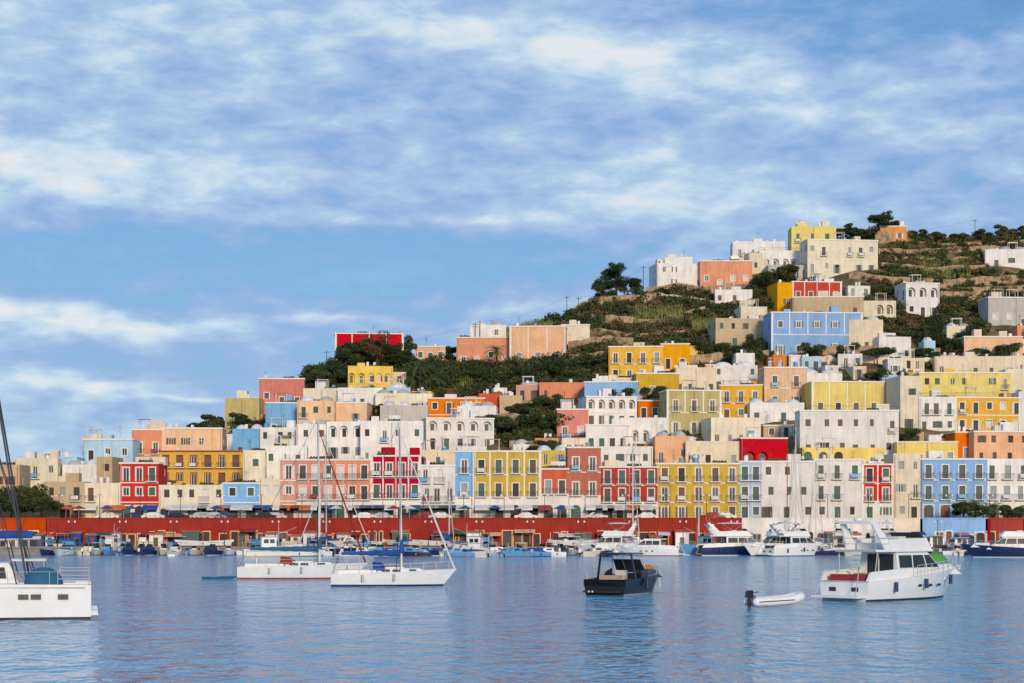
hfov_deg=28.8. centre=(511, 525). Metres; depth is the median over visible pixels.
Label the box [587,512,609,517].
parked car
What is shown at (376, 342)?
umbrella pine
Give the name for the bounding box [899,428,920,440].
tree
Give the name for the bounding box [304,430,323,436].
windows
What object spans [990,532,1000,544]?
windows
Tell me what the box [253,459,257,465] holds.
windows
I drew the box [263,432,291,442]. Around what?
windows
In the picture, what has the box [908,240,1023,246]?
stone terrace wall
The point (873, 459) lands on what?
white townhouse
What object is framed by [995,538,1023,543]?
windows
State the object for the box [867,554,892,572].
aft door
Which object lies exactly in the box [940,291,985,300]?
stone terrace wall
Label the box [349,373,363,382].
windows
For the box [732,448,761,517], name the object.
pale blue townhouse
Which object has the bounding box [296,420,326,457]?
white townhouse
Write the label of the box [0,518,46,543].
walls
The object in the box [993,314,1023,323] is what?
windows
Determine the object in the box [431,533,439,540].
quay kiosk
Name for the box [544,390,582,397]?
windows
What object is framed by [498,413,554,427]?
stone terrace wall
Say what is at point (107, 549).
moored cabin boat
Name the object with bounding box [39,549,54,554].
wooden rowing boat
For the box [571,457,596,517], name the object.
windows
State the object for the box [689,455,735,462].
windows
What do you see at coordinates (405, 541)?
boat on hardstand
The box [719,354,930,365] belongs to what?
garden wall
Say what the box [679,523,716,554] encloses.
fishing boat
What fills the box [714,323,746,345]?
windows
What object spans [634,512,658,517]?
parked car
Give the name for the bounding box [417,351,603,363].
stone terrace wall
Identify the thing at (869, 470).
windows
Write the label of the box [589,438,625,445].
windows
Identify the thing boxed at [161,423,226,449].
peach townhouse
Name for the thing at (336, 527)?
buttress
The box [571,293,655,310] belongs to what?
stone terrace wall
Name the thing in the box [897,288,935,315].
windows
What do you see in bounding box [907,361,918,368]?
windows
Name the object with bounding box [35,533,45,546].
quay kiosk
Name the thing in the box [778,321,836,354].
windows
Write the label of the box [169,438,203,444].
windows
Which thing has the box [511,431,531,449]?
white townhouse
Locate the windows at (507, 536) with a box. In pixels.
[50,531,720,546]
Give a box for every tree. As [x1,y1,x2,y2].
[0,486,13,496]
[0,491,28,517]
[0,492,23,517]
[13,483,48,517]
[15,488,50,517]
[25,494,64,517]
[186,422,207,426]
[199,414,223,422]
[228,412,260,424]
[300,375,314,386]
[303,364,323,375]
[308,369,336,384]
[318,358,348,384]
[325,346,362,369]
[360,330,391,364]
[371,404,382,414]
[398,370,425,392]
[399,332,417,350]
[402,359,435,388]
[406,364,437,381]
[428,373,451,388]
[430,372,464,382]
[446,346,456,353]
[468,366,499,380]
[483,344,509,367]
[485,414,518,432]
[500,414,527,431]
[503,406,532,414]
[508,363,544,376]
[512,397,549,408]
[521,414,554,427]
[526,439,557,449]
[529,408,547,421]
[531,393,563,410]
[538,412,573,428]
[541,357,567,376]
[558,369,590,379]
[560,377,582,381]
[582,352,608,369]
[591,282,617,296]
[592,262,641,290]
[608,387,635,395]
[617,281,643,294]
[640,386,667,399]
[680,338,709,349]
[701,342,731,353]
[723,341,754,359]
[746,334,767,349]
[748,272,777,289]
[751,348,774,363]
[764,264,792,281]
[773,264,799,280]
[797,342,827,356]
[835,343,860,357]
[836,223,866,235]
[836,229,847,237]
[850,228,878,239]
[859,346,896,365]
[862,367,894,380]
[867,210,893,230]
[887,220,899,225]
[895,370,910,375]
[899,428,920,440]
[904,323,931,345]
[910,229,927,237]
[911,348,941,357]
[921,317,938,344]
[930,232,946,238]
[931,303,947,345]
[939,337,962,352]
[949,233,968,238]
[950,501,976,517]
[953,324,979,338]
[963,499,987,517]
[965,348,994,355]
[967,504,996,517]
[973,229,993,238]
[981,501,1007,517]
[992,342,1023,355]
[993,224,1007,234]
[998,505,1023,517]
[1006,225,1023,239]
[1013,291,1023,296]
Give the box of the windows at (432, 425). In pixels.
[428,421,490,449]
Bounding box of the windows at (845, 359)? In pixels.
[844,358,859,366]
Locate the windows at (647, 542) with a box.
[639,541,658,544]
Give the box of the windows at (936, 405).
[922,403,951,428]
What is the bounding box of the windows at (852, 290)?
[851,289,867,296]
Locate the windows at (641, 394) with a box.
[639,386,654,399]
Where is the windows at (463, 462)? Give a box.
[459,460,468,517]
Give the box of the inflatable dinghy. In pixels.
[743,590,804,606]
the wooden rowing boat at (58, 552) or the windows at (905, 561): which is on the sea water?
the wooden rowing boat at (58, 552)
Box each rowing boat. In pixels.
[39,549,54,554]
[53,549,64,555]
[165,549,181,555]
[202,576,236,579]
[403,551,430,556]
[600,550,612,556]
[814,550,844,555]
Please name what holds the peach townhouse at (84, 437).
on the hillside terrain
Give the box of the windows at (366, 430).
[365,429,418,458]
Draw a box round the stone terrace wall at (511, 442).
[509,440,559,449]
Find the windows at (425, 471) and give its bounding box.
[423,469,452,514]
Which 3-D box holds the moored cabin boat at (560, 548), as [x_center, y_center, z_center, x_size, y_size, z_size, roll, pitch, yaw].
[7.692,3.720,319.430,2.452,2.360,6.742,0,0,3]
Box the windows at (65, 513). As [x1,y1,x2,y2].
[49,487,80,517]
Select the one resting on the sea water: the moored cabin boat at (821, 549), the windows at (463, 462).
the moored cabin boat at (821, 549)
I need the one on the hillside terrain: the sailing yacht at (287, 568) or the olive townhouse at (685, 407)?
the olive townhouse at (685, 407)
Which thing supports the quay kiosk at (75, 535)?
on the stone quay
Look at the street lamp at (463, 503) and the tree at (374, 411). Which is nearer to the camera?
the street lamp at (463, 503)
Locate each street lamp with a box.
[96,494,103,517]
[119,520,126,543]
[170,520,177,544]
[177,494,183,517]
[221,520,228,546]
[258,494,264,517]
[419,494,426,517]
[424,520,431,546]
[460,494,467,517]
[526,520,533,546]
[541,494,548,517]
[702,494,709,517]
[783,494,790,517]
[864,494,871,517]
[905,494,912,517]
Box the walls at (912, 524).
[894,518,922,531]
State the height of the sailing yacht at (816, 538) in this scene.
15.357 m
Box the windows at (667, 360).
[666,359,684,368]
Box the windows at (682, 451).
[658,449,684,462]
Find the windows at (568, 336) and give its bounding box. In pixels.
[567,335,583,339]
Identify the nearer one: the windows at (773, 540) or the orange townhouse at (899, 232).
the windows at (773, 540)
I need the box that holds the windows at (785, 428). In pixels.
[784,427,787,435]
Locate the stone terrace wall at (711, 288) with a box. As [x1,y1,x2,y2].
[646,283,757,293]
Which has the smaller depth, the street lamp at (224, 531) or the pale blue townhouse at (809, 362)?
the street lamp at (224, 531)
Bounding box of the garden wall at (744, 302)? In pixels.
[657,292,758,306]
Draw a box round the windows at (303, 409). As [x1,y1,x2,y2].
[301,407,330,417]
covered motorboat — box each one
[61,548,76,554]
[309,550,324,555]
[321,549,332,555]
[449,549,493,556]
[503,549,529,556]
[529,549,551,556]
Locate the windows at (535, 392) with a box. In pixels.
[520,390,537,399]
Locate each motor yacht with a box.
[573,518,638,551]
[595,529,641,549]
[616,532,685,555]
[689,518,763,555]
[741,515,803,555]
[756,512,832,555]
[811,489,960,601]
[830,523,852,554]
[869,519,895,538]
[927,529,949,553]
[947,530,968,550]
[958,529,1023,557]
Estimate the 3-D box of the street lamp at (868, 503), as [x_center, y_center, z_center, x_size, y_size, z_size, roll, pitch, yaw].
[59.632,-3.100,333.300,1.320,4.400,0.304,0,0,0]
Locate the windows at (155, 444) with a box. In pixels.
[140,442,157,453]
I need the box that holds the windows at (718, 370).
[716,369,753,389]
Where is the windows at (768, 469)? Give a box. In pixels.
[764,467,810,517]
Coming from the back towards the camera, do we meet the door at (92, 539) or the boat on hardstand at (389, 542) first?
the door at (92, 539)
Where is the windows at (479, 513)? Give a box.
[476,460,537,517]
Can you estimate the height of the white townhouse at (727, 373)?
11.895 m
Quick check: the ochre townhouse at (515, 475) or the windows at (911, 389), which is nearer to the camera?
the ochre townhouse at (515, 475)
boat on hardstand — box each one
[44,538,78,546]
[53,533,68,546]
[99,533,130,545]
[136,533,147,545]
[175,540,208,546]
[207,539,233,546]
[250,539,281,546]
[277,533,299,545]
[307,538,316,545]
[328,535,361,545]
[342,538,358,545]
[352,533,384,546]
[359,538,375,546]
[385,533,418,546]
[393,538,410,546]
[413,539,448,546]
[457,540,467,544]
[483,535,492,546]
[547,539,584,546]
[548,533,579,546]
[567,533,597,541]
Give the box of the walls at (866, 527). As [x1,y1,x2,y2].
[862,518,893,538]
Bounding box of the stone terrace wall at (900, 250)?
[878,245,1023,254]
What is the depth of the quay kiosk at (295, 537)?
330.10 m
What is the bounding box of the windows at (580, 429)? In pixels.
[562,427,582,434]
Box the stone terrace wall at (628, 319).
[591,306,704,322]
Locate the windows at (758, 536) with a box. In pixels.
[749,531,857,541]
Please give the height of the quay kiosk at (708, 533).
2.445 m
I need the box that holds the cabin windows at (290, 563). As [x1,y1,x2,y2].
[289,563,324,564]
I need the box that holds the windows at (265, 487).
[263,485,279,511]
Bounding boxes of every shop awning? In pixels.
[73,505,97,509]
[102,505,122,509]
[141,505,157,512]
[166,505,192,514]
[192,505,207,514]
[197,505,214,509]
[216,505,228,509]
[224,505,240,509]
[241,505,262,509]
[252,505,272,514]
[270,505,287,509]
[279,505,299,517]
[290,505,310,509]
[310,505,327,509]
[317,505,337,509]
[348,505,365,509]
[352,505,373,517]
[359,505,384,509]
[373,505,393,514]
[410,505,434,509]
[420,505,438,509]
[431,505,450,509]
[438,505,455,517]
[450,505,466,517]
[475,505,498,509]
[489,505,513,509]
[522,505,537,509]
[532,505,550,509]
[585,505,602,511]
[595,505,613,509]
[607,505,624,509]
[626,505,639,509]
[635,505,652,514]
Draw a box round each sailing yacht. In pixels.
[237,418,366,578]
[299,485,341,554]
[308,431,369,554]
[331,422,455,585]
[440,479,455,546]
[617,445,640,551]
[788,428,804,529]
[808,463,829,550]
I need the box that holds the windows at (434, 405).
[432,403,475,412]
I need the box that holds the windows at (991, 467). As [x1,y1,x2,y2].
[989,465,1023,517]
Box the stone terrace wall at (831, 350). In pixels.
[690,345,939,363]
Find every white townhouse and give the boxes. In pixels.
[62,451,96,482]
[167,480,175,484]
[226,426,235,449]
[260,414,295,448]
[264,435,307,477]
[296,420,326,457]
[327,419,359,458]
[338,379,383,405]
[360,410,423,458]
[421,408,494,449]
[421,460,455,517]
[457,396,497,434]
[457,437,485,449]
[470,321,505,336]
[492,382,506,394]
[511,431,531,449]
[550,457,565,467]
[578,388,637,423]
[585,414,628,445]
[592,374,599,380]
[601,436,652,465]
[619,407,668,443]
[649,259,698,286]
[664,251,691,284]
[675,361,696,367]
[712,361,757,389]
[714,282,751,303]
[730,239,784,259]
[732,349,754,364]
[747,398,803,423]
[758,247,799,271]
[759,451,815,517]
[787,353,800,366]
[794,404,899,454]
[799,449,810,460]
[806,444,862,517]
[807,363,841,381]
[820,358,837,371]
[837,345,861,368]
[842,282,869,297]
[866,457,883,462]
[873,333,910,355]
[882,356,903,374]
[894,274,939,316]
[918,390,956,430]
[982,242,1023,268]
[987,459,1023,517]
[1010,392,1023,430]
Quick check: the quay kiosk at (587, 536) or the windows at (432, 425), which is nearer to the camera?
the quay kiosk at (587, 536)
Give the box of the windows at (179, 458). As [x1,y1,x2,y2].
[163,456,238,484]
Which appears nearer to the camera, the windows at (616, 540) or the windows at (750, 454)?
the windows at (616, 540)
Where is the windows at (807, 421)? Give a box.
[805,419,893,449]
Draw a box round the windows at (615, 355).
[613,353,658,379]
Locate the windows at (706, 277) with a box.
[705,276,747,285]
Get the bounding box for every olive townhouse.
[225,391,263,432]
[659,380,722,433]
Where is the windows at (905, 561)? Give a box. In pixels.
[899,555,937,567]
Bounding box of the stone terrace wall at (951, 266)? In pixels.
[881,262,985,272]
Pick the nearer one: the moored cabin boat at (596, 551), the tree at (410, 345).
the moored cabin boat at (596, 551)
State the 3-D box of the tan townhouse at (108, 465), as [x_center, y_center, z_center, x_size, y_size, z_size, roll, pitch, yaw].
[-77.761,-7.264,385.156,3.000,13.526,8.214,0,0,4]
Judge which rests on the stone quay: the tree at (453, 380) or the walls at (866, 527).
the walls at (866, 527)
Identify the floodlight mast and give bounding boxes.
[693,454,704,535]
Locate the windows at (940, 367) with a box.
[939,366,1010,371]
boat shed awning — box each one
[51,533,69,535]
[93,532,113,546]
[140,532,155,546]
[163,533,185,546]
[239,529,255,546]
[349,532,361,546]
[451,530,465,543]
[490,532,500,544]
[514,529,534,546]
[558,534,580,536]
[658,532,670,544]
[894,530,910,531]
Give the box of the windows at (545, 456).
[543,454,562,463]
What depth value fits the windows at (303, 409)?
419.18 m
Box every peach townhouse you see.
[82,427,97,457]
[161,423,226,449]
[297,396,335,423]
[336,393,372,421]
[415,344,445,358]
[509,316,566,358]
[653,424,688,462]
[704,360,716,366]
[758,357,807,402]
[957,327,1022,355]
[968,420,1023,458]
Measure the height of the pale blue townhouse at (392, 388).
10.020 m
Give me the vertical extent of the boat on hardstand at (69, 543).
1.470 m
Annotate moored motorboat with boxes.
[91,542,102,554]
[158,542,171,554]
[188,542,202,554]
[222,546,235,554]
[246,542,256,548]
[290,552,308,555]
[410,542,420,549]
[468,543,489,556]
[516,542,525,548]
[566,542,577,554]
[939,546,966,555]
[951,546,963,555]
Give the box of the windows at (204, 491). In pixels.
[161,489,220,514]
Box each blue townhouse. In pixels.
[56,452,84,464]
[82,429,140,461]
[222,471,260,517]
[232,424,261,449]
[265,393,296,426]
[386,379,410,392]
[454,436,472,517]
[584,375,638,399]
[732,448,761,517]
[763,306,862,355]
[769,361,781,366]
[800,354,820,371]
[877,368,899,380]
[918,332,934,356]
[919,451,988,517]
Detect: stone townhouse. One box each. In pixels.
[380,395,428,420]
[764,259,803,281]
[978,289,1023,325]
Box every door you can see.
[38,537,41,546]
[90,537,94,543]
[154,537,157,546]
[783,537,789,543]
[837,537,843,544]
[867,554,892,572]
[933,537,942,544]
[958,539,966,544]
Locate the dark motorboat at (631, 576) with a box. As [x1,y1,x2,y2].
[583,539,661,595]
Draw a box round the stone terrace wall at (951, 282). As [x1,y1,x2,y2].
[849,272,1022,286]
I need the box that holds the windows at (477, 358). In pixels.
[461,352,506,359]
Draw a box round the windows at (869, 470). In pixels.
[867,468,888,517]
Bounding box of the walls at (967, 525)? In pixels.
[920,518,987,540]
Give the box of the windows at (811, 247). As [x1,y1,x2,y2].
[810,246,872,272]
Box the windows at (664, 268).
[655,267,698,284]
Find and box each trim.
[45,530,702,546]
[748,530,858,541]
[935,530,985,542]
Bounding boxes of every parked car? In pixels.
[95,512,120,517]
[124,512,142,517]
[141,512,164,517]
[164,512,189,517]
[189,512,205,517]
[203,512,226,517]
[211,512,235,517]
[251,512,276,517]
[270,512,287,517]
[352,512,375,517]
[372,512,393,517]
[402,512,417,517]
[413,512,436,517]
[428,512,450,517]
[514,512,537,517]
[584,512,607,517]
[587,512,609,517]
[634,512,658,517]
[701,512,725,517]
[713,512,736,517]
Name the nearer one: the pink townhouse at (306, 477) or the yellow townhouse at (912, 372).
the pink townhouse at (306, 477)
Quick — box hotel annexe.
[159,482,222,514]
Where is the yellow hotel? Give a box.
[158,440,242,484]
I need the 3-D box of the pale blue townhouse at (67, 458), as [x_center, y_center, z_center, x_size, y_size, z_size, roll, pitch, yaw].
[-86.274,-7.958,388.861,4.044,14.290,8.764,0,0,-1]
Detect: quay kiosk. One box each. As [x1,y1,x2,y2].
[8,540,19,546]
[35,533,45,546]
[45,534,55,546]
[69,531,83,546]
[88,533,97,545]
[111,531,121,540]
[148,532,165,546]
[181,530,200,546]
[264,532,279,539]
[290,534,301,543]
[302,531,315,545]
[336,532,350,540]
[391,530,409,539]
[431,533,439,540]
[433,531,448,540]
[465,530,481,540]
[574,531,592,539]
[648,534,662,538]
[674,530,689,546]
[703,532,715,542]
[824,531,832,543]
[851,533,861,538]
[956,533,969,543]
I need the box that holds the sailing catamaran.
[0,402,97,619]
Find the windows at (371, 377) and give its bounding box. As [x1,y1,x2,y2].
[370,376,400,381]
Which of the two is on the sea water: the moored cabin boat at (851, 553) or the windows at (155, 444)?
the moored cabin boat at (851, 553)
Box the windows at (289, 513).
[284,465,293,517]
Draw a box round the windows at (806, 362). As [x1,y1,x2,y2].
[805,361,817,370]
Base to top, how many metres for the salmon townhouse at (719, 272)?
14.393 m
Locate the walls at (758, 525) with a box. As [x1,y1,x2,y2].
[742,518,861,541]
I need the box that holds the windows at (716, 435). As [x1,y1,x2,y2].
[715,434,742,440]
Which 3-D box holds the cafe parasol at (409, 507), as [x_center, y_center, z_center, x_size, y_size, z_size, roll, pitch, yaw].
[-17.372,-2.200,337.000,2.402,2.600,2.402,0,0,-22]
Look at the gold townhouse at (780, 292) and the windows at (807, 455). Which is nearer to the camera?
the windows at (807, 455)
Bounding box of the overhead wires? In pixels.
[330,220,973,351]
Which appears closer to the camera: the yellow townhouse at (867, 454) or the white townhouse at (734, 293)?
the yellow townhouse at (867, 454)
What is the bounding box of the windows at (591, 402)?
[588,400,633,423]
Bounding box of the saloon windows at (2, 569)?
[0,567,5,578]
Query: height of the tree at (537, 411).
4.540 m
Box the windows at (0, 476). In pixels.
[0,476,26,517]
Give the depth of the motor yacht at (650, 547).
305.56 m
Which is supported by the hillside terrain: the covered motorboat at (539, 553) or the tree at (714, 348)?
the tree at (714, 348)
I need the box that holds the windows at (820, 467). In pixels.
[818,465,857,517]
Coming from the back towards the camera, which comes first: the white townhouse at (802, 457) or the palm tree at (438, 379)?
the palm tree at (438, 379)
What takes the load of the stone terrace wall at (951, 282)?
on the hillside terrain
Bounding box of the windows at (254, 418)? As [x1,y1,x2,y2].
[230,417,256,425]
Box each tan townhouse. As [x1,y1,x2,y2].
[0,462,29,517]
[43,473,90,517]
[97,453,122,482]
[499,386,521,413]
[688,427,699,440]
[708,315,762,345]
[761,413,779,436]
[789,286,863,317]
[905,424,923,440]
[940,352,962,355]
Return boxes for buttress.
[47,519,697,546]
[987,519,1023,542]
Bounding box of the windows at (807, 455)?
[803,452,883,459]
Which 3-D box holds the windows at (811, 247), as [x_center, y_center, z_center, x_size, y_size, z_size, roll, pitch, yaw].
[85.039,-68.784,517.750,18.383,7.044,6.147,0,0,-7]
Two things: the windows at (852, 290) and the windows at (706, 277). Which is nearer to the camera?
the windows at (852, 290)
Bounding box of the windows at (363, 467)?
[336,465,367,517]
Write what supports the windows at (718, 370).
in the white townhouse at (727, 373)
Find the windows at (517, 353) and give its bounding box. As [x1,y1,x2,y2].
[517,353,557,358]
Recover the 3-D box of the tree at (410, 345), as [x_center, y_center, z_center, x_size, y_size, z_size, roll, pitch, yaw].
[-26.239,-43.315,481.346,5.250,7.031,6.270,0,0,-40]
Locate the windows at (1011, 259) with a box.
[994,258,1012,265]
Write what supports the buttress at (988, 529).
attached to the walls at (999, 525)
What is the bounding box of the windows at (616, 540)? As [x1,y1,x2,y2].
[598,538,620,542]
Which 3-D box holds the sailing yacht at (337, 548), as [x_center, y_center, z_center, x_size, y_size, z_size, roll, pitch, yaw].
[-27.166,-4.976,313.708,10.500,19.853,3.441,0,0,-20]
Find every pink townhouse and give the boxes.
[258,375,305,413]
[279,454,295,517]
[296,445,333,517]
[516,376,538,400]
[554,399,588,437]
[940,434,946,440]
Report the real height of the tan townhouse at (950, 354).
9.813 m
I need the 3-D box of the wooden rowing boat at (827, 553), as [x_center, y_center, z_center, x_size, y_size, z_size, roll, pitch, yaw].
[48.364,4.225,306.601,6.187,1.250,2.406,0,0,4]
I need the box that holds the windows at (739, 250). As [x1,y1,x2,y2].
[738,249,763,257]
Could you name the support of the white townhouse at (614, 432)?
on the hillside terrain
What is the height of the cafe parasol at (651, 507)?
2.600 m
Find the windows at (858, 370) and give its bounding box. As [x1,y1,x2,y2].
[857,369,860,378]
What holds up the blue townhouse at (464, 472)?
on the hillside terrain
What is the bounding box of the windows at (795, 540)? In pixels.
[792,538,813,542]
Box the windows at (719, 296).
[718,295,735,300]
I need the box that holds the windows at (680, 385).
[679,384,712,389]
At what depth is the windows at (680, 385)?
438.86 m
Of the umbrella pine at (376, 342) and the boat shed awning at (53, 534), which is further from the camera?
the umbrella pine at (376, 342)
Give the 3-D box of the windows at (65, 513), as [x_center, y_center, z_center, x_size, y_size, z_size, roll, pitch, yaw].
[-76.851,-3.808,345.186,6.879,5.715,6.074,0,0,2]
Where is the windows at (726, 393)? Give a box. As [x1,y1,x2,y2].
[724,391,757,417]
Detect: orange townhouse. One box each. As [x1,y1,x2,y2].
[427,392,484,417]
[637,398,658,417]
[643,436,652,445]
[766,351,786,366]
[879,222,906,241]
[940,426,972,457]
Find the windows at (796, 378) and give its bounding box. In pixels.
[773,376,798,400]
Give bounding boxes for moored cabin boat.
[78,544,89,554]
[86,542,95,554]
[101,544,115,554]
[116,542,125,554]
[121,542,137,555]
[137,544,145,554]
[142,542,157,554]
[169,542,184,554]
[203,542,222,554]
[341,543,372,551]
[368,543,377,549]
[375,542,384,549]
[390,545,423,551]
[429,542,461,555]
[439,542,447,555]
[442,545,476,556]
[485,542,508,550]
[488,542,498,555]
[503,545,532,556]
[537,544,546,548]
[543,545,567,556]
[554,542,565,551]
[578,545,609,555]
[820,542,838,555]
[844,552,860,555]
[961,542,976,555]
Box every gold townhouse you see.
[608,342,664,379]
[660,341,689,369]
[718,379,762,417]
[767,280,792,310]
[954,384,1022,430]
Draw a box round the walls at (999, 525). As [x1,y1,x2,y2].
[986,518,1023,540]
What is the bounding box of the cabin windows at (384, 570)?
[381,569,415,571]
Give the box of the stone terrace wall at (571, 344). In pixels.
[568,335,632,349]
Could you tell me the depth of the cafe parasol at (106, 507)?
336.34 m
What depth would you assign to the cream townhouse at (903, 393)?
409.59 m
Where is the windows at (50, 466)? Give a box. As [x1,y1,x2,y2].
[33,465,52,488]
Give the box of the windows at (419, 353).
[418,352,442,357]
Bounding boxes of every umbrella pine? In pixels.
[334,341,375,365]
[352,339,393,353]
[359,339,403,361]
[381,349,417,367]
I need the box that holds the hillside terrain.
[32,237,1023,517]
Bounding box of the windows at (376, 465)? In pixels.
[374,463,418,517]
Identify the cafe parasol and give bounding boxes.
[72,505,85,508]
[100,505,113,508]
[117,505,126,517]
[162,505,175,514]
[209,505,222,508]
[235,505,248,508]
[329,505,341,508]
[387,505,398,508]
[402,505,415,517]
[488,505,501,508]
[515,505,528,517]
[553,505,564,508]
[565,505,575,517]
[645,505,658,511]
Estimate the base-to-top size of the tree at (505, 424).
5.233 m
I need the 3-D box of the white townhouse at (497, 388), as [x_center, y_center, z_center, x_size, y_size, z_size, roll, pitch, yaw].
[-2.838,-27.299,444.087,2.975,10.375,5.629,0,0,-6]
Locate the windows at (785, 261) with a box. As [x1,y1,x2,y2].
[768,259,795,264]
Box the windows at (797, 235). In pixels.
[796,234,828,241]
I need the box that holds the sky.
[0,0,1023,462]
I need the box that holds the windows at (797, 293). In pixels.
[796,292,812,295]
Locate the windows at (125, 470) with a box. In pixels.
[122,468,155,517]
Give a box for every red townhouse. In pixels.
[119,457,167,517]
[334,331,403,366]
[369,447,424,517]
[479,389,501,413]
[541,465,569,517]
[599,454,658,517]
[731,427,787,460]
[790,273,842,295]
[861,458,894,517]
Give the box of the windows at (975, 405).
[960,402,1017,430]
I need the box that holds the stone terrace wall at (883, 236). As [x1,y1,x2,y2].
[875,231,907,243]
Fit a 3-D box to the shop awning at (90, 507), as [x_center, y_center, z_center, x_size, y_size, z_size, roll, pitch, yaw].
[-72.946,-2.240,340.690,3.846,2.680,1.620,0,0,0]
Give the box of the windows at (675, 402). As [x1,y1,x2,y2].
[661,400,714,432]
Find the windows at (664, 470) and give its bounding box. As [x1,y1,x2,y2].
[662,468,734,517]
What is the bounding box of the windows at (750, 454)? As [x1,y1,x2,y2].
[745,452,766,460]
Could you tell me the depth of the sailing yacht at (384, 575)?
152.06 m
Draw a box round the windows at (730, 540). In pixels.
[728,538,755,542]
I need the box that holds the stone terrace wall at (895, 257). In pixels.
[894,255,979,261]
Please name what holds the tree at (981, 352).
on the hillside terrain
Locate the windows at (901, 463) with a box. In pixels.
[898,461,917,517]
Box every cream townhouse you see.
[14,450,61,488]
[84,477,119,517]
[243,440,266,481]
[259,474,279,512]
[303,379,337,401]
[368,362,405,383]
[375,389,431,415]
[420,440,454,464]
[560,431,585,446]
[561,320,589,344]
[617,367,630,380]
[674,361,715,389]
[685,429,739,462]
[701,413,760,440]
[734,299,766,318]
[745,252,767,273]
[780,411,793,436]
[799,232,878,280]
[846,360,865,379]
[849,316,882,345]
[864,293,895,317]
[884,440,921,517]
[887,372,921,428]
[901,348,923,371]
[931,352,1023,371]
[942,318,967,338]
[998,364,1023,392]
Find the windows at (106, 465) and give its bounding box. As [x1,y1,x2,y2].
[105,464,119,471]
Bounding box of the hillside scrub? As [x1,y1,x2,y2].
[31,225,1023,511]
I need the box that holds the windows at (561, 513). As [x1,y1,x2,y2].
[545,480,566,517]
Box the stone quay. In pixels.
[0,547,682,554]
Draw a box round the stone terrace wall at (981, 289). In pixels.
[940,285,1023,292]
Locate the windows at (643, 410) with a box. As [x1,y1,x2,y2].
[641,408,656,417]
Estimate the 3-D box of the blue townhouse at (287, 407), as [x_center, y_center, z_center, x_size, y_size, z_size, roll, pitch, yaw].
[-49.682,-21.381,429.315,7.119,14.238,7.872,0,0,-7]
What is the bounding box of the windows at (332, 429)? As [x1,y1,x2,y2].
[329,426,359,458]
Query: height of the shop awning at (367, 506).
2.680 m
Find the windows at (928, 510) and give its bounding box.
[924,465,982,517]
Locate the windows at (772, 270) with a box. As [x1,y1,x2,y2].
[770,269,803,276]
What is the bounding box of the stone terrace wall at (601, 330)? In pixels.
[590,328,684,336]
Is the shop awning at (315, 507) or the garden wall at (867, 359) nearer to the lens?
the shop awning at (315, 507)
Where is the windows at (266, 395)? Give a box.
[264,393,298,401]
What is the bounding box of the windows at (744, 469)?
[742,467,758,517]
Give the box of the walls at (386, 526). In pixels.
[46,518,741,546]
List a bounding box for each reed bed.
[423,375,471,389]
[506,318,552,335]
[632,303,683,322]
[691,315,717,329]
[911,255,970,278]
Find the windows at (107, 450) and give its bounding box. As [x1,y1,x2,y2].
[89,448,126,459]
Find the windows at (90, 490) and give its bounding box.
[88,488,117,514]
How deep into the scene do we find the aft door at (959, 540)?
316.64 m
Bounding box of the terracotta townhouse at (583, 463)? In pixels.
[565,434,601,517]
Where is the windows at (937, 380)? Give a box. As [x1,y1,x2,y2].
[925,378,1006,396]
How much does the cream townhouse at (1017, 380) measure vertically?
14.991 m
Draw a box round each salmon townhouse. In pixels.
[131,419,165,456]
[334,455,370,517]
[456,335,508,362]
[535,429,558,445]
[539,379,583,398]
[697,256,752,286]
[1009,323,1023,338]
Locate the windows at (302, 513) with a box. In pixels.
[299,465,331,517]
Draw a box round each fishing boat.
[100,528,120,550]
[242,523,301,556]
[447,527,491,549]
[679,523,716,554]
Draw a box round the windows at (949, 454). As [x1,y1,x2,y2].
[921,452,952,457]
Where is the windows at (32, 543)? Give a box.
[1,531,37,546]
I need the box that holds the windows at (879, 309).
[876,305,891,313]
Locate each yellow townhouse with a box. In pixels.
[346,357,392,387]
[412,387,433,396]
[690,345,703,354]
[788,221,835,250]
[792,434,884,461]
[803,372,886,409]
[893,433,958,457]
[905,368,917,375]
[912,364,1011,396]
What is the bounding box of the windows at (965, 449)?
[964,448,967,457]
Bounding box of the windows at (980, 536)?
[938,531,984,543]
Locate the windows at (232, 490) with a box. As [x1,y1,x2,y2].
[228,488,255,517]
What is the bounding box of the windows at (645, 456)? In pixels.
[604,454,647,460]
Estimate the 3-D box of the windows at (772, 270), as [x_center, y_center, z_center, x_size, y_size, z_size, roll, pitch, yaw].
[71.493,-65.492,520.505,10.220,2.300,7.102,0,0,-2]
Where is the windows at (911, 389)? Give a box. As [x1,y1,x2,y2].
[907,388,913,427]
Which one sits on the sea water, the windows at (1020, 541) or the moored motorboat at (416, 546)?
the moored motorboat at (416, 546)
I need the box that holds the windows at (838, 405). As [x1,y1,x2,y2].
[818,403,875,409]
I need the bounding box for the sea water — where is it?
[0,555,1023,682]
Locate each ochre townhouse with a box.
[472,439,541,517]
[537,445,565,466]
[631,366,679,399]
[652,450,741,517]
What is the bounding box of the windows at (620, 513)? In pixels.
[603,470,655,517]
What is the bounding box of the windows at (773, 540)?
[770,538,782,542]
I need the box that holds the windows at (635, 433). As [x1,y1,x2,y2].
[632,430,667,441]
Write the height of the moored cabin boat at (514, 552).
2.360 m
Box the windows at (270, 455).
[269,454,299,477]
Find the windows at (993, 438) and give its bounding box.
[979,436,1023,458]
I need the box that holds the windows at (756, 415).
[754,413,785,419]

